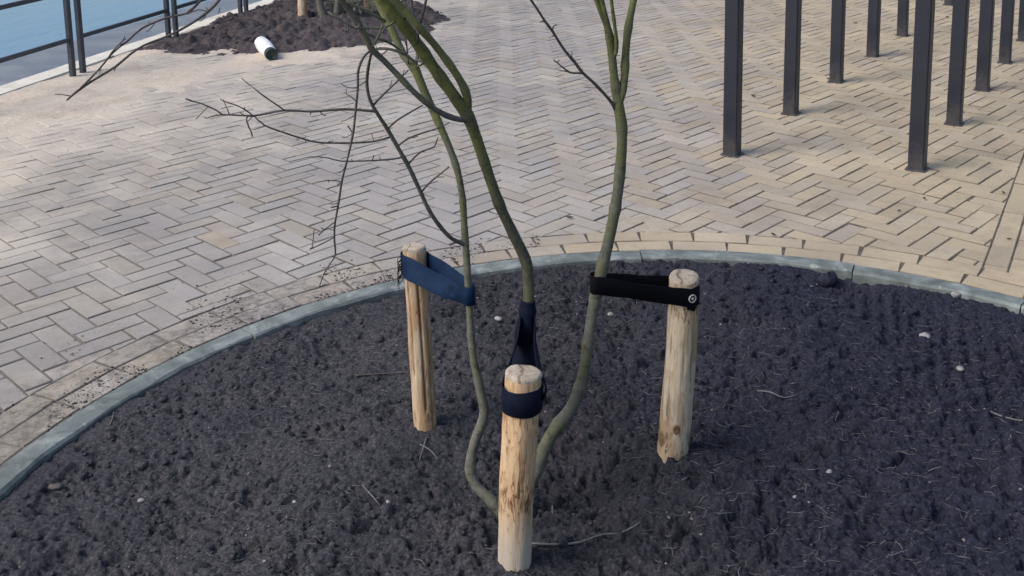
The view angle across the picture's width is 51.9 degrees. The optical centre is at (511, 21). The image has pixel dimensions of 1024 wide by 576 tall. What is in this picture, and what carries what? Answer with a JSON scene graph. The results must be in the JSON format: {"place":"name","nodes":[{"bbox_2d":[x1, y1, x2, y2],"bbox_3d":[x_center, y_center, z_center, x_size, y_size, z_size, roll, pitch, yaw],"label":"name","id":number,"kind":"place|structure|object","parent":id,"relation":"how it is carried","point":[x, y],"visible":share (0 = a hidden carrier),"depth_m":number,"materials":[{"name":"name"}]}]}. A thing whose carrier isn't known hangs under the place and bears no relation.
{"place":"outdoors","nodes":[
{"label":"outdoors","id":0,"kind":"place"},
{"bbox_2d":[0,0,210,57],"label":"canal water","id":1,"kind":"structure","parent":0,"point":[30,25],"depth_m":13.39,"materials":[{"name":"blue liquid"}]},
{"bbox_2d":[0,0,261,85],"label":"quay ledge","id":2,"kind":"object","parent":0,"point":[16,69],"visible":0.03,"depth_m":11.04,"materials":[{"name":"grey concrete"}]},
{"bbox_2d":[0,0,273,94],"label":"quay edge","id":3,"kind":"object","parent":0,"point":[47,75],"visible":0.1,"depth_m":7.62,"materials":[{"name":"concrete"}]},
{"bbox_2d":[0,0,1023,467],"bbox_3d":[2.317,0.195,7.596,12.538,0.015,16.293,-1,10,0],"label":"brick pavement","id":4,"kind":"structure","parent":0,"point":[678,38],"depth_m":4.85,"materials":[{"name":"beige brick"}]},
{"bbox_2d":[0,0,76,76],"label":"railing panel","id":5,"kind":"object","parent":4,"relation":"on","point":[68,40],"visible":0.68,"depth_m":6.99,"materials":[{"name":"paint"}]},
{"bbox_2d":[73,0,171,72],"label":"railing panel","id":6,"kind":"object","parent":4,"relation":"on","point":[81,35],"visible":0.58,"depth_m":7.24,"materials":[{"name":"paint"}]},
{"bbox_2d":[171,0,242,37],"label":"railing panel","id":7,"kind":"object","parent":4,"relation":"on","point":[174,6],"visible":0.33,"depth_m":8.38,"materials":[{"name":"paint"}]},
{"bbox_2d":[0,0,415,177],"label":"drifted sand","id":8,"kind":"structure","parent":4,"relation":"on","point":[83,101],"depth_m":6.77,"materials":[{"name":"beige sand"}]},
{"bbox_2d":[243,0,248,10],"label":"railing panel","id":9,"kind":"object","parent":4,"relation":"on","point":[245,3],"depth_m":9.57,"materials":[{"name":"paint"}]},
{"bbox_2d":[0,234,540,445],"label":"spilled soil","id":10,"kind":"structure","parent":4,"relation":"on","point":[225,299],"depth_m":3.39,"materials":[{"name":"black soil"}]},
{"bbox_2d":[139,0,449,55],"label":"soil heap","id":11,"kind":"object","parent":4,"relation":"on","point":[285,32],"visible":0.53,"depth_m":8.40,"materials":[{"name":"brown soil"}]},
{"bbox_2d":[254,36,277,60],"bbox_3d":[-1.790,0.195,7.672,0.112,0.112,0.472,-5,10,-22],"label":"drain pipe","id":12,"kind":"object","parent":11,"relation":"on","point":[265,47],"visible":1,"depth_m":7.54,"materials":[{"name":"white plastic"}]},
{"bbox_2d":[150,0,449,54],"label":"soil clods","id":13,"kind":"object","parent":11,"relation":"on","point":[252,38],"visible":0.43,"depth_m":8.36,"materials":[{"name":"brown soil"}]},
{"bbox_2d":[298,0,307,15],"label":"wooden stake","id":14,"kind":"object","parent":11,"relation":"on","point":[302,7],"visible":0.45,"depth_m":9.01,"materials":[{"name":"beige wood"}]},
{"bbox_2d":[316,0,370,16],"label":"young tree","id":15,"kind":"object","parent":11,"relation":"on","point":[334,5],"visible":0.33,"depth_m":8.99,"materials":[{"name":"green plant"}]},
{"bbox_2d":[364,0,372,11],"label":"wooden stake","id":16,"kind":"object","parent":11,"relation":"on","point":[368,5],"visible":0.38,"depth_m":9.21,"materials":[{"name":"brown wood"}]},
{"bbox_2d":[0,249,1023,499],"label":"kerb","id":17,"kind":"structure","parent":4,"relation":"on","point":[18,467],"depth_m":3.48,"materials":[{"name":"concrete"}]},
{"bbox_2d":[720,0,743,157],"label":"metal post","id":18,"kind":"object","parent":4,"relation":"on","point":[733,72],"visible":0.89,"depth_m":4.99,"materials":[{"name":"metal"}]},
{"bbox_2d":[780,0,801,115],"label":"metal post","id":19,"kind":"object","parent":4,"relation":"on","point":[792,47],"visible":0.89,"depth_m":5.74,"materials":[{"name":"metal"}]},
{"bbox_2d":[827,0,845,83],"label":"metal post","id":20,"kind":"object","parent":4,"relation":"on","point":[837,40],"visible":0.89,"depth_m":6.49,"materials":[{"name":"metal"}]},
{"bbox_2d":[864,0,880,57],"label":"metal post","id":21,"kind":"object","parent":4,"relation":"on","point":[873,27],"visible":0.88,"depth_m":7.23,"materials":[{"name":"metal"}]},
{"bbox_2d":[895,0,909,36],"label":"metal post","id":22,"kind":"object","parent":4,"relation":"on","point":[902,18],"visible":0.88,"depth_m":7.98,"materials":[{"name":"metal"}]},
{"bbox_2d":[904,0,934,172],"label":"metal post","id":23,"kind":"object","parent":4,"relation":"on","point":[921,81],"visible":0.89,"depth_m":4.72,"materials":[{"name":"metal"}]},
{"bbox_2d":[943,0,952,5],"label":"metal post","id":24,"kind":"object","parent":4,"relation":"on","point":[948,2],"visible":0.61,"depth_m":9.43,"materials":[{"name":"metal"}]},
{"bbox_2d":[943,0,969,126],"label":"metal post","id":25,"kind":"object","parent":4,"relation":"on","point":[957,61],"visible":0.89,"depth_m":5.46,"materials":[{"name":"metal"}]},
{"bbox_2d":[973,0,994,91],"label":"metal post","id":26,"kind":"object","parent":4,"relation":"on","point":[985,44],"visible":0.89,"depth_m":6.21,"materials":[{"name":"metal"}]},
{"bbox_2d":[997,0,1014,64],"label":"metal post","id":27,"kind":"object","parent":4,"relation":"on","point":[1006,31],"visible":0.88,"depth_m":6.96,"materials":[{"name":"metal"}]},
{"bbox_2d":[1016,0,1023,41],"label":"metal post","id":28,"kind":"object","parent":4,"relation":"on","point":[1020,38],"visible":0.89,"depth_m":7.72,"materials":[{"name":"metal"}]},
{"bbox_2d":[0,257,1023,575],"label":"soil","id":29,"kind":"structure","parent":0,"point":[592,479],"depth_m":2.65,"materials":[{"name":"black soil"}]},
{"bbox_2d":[48,483,62,490],"bbox_3d":[-1.106,1.128,2.552,0.034,0.021,0.022,-1,10,0],"label":"stone","id":30,"kind":"object","parent":29,"relation":"on","point":[55,486],"visible":1,"depth_m":2.54,"materials":[{"name":"grey stone"}]},
{"bbox_2d":[55,0,636,518],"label":"young tree","id":31,"kind":"object","parent":29,"relation":"on","point":[391,16],"visible":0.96,"depth_m":2.35,"materials":[{"name":"green plant"}]},
{"bbox_2d":[362,484,379,504],"bbox_3d":[-0.330,1.107,2.464,0.003,0.004,0.094,-7,12,-33],"label":"fallen twig","id":32,"kind":"object","parent":29,"relation":"on","point":[370,493],"visible":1,"depth_m":2.47,"materials":[{"name":"grey wood"}]},
{"bbox_2d":[356,371,409,375],"bbox_3d":[-0.380,1.034,3.098,0.156,0.012,0.013,-2,10,-9],"label":"fallen twig","id":33,"kind":"object","parent":29,"relation":"on","point":[380,373],"visible":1,"depth_m":3.10,"materials":[{"name":"grey wood"}]},
{"bbox_2d":[402,242,436,431],"bbox_3d":[-0.237,0.888,2.755,0.063,0.629,0.108,-7,11,-32],"label":"wooden stake","id":34,"kind":"object","parent":29,"relation":"on","point":[420,355],"visible":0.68,"depth_m":2.73,"materials":[{"name":"brown wood"}]},
{"bbox_2d":[397,250,475,305],"bbox_3d":[-0.181,0.646,2.593,0.085,0.126,0.379,-7,11,-31],"label":"tree tie","id":35,"kind":"object","parent":34,"relation":"attached to","point":[440,277],"visible":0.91,"depth_m":2.58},
{"bbox_2d":[494,316,501,320],"bbox_3d":[-0.044,0.961,3.404,0.026,0.020,0.024,-1,10,0],"label":"stone","id":36,"kind":"object","parent":29,"relation":"on","point":[498,318],"visible":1,"depth_m":3.40,"materials":[{"name":"white stone"}]},
{"bbox_2d":[498,364,542,571],"bbox_3d":[0.015,0.979,2.162,0.101,0.570,0.073,1,10,14],"label":"wooden stake","id":37,"kind":"object","parent":29,"relation":"on","point":[517,469],"visible":0.89,"depth_m":2.12,"materials":[{"name":"brown wood"}]},
{"bbox_2d":[501,299,546,418],"bbox_3d":[0.025,0.766,2.261,0.091,0.216,0.353,-1,10,0],"label":"tree tie","id":38,"kind":"object","parent":37,"relation":"attached to","point":[529,404],"visible":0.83,"depth_m":2.29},
{"bbox_2d":[19,268,1021,573],"bbox_3d":[0.477,1.044,2.854,3.330,0.137,1.870,-1,10,0],"label":"pale grit","id":39,"kind":"object","parent":29,"relation":"on","point":[545,412],"visible":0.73,"depth_m":2.58,"materials":[{"name":"grey stone"}]},
{"bbox_2d":[532,522,639,545],"bbox_3d":[0.164,1.115,2.276,0.251,0.017,0.023,-4,10,-15],"label":"fallen twig","id":40,"kind":"object","parent":29,"relation":"on","point":[556,544],"visible":0.97,"depth_m":2.26,"materials":[{"name":"wood"}]},
{"bbox_2d":[165,268,1023,575],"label":"root fibres","id":41,"kind":"object","parent":29,"relation":"on","point":[657,432],"visible":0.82,"depth_m":2.72,"materials":[{"name":"brown plant"}]},
{"bbox_2d":[657,269,699,463],"bbox_3d":[0.402,0.902,2.572,0.120,0.592,0.080,-8,12,-35],"label":"wooden stake","id":42,"kind":"object","parent":29,"relation":"on","point":[675,422],"visible":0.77,"depth_m":2.54,"materials":[{"name":"brown wood"}]},
{"bbox_2d":[590,272,699,311],"bbox_3d":[0.319,0.635,2.494,0.288,0.120,0.086,-5,11,-24],"label":"tree tie","id":43,"kind":"object","parent":42,"relation":"attached to","point":[653,288],"visible":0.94,"depth_m":2.48,"materials":[{"name":"rubber"}]},
{"bbox_2d":[757,390,798,397],"bbox_3d":[0.724,1.018,2.872,0.113,0.015,0.030,3,10,22],"label":"fallen twig","id":44,"kind":"object","parent":29,"relation":"on","point":[776,394],"visible":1,"depth_m":2.87,"materials":[{"name":"grey wood"}]},
{"bbox_2d":[817,271,837,287],"bbox_3d":[1.099,0.902,3.666,0.076,0.073,0.058,-1,10,0],"label":"soil clod","id":45,"kind":"object","parent":29,"relation":"on","point":[828,279],"visible":0.9,"depth_m":3.65,"materials":[{"name":"black soil"}]},
{"bbox_2d":[919,332,930,338],"bbox_3d":[1.291,0.981,3.288,0.034,0.024,0.028,-1,10,0],"label":"stone","id":46,"kind":"object","parent":29,"relation":"on","point":[927,335],"visible":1,"depth_m":3.28,"materials":[{"name":"white stone"}]},
{"bbox_2d":[951,291,960,297],"bbox_3d":[1.479,0.908,3.507,0.036,0.026,0.027,-1,10,0],"label":"stone","id":47,"kind":"object","parent":29,"relation":"on","point":[954,294],"visible":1,"depth_m":3.50,"materials":[{"name":"white stone"}]},
{"bbox_2d":[956,366,964,370],"bbox_3d":[1.290,0.998,3.030,0.024,0.018,0.024,-1,10,0],"label":"stone","id":48,"kind":"object","parent":29,"relation":"on","point":[959,368],"visible":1,"depth_m":3.02,"materials":[{"name":"white stone"}]},
{"bbox_2d":[983,408,1022,420],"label":"fallen twig","id":49,"kind":"object","parent":29,"relation":"on","point":[992,412],"visible":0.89,"depth_m":2.75,"materials":[{"name":"grey wood"}]}
]}

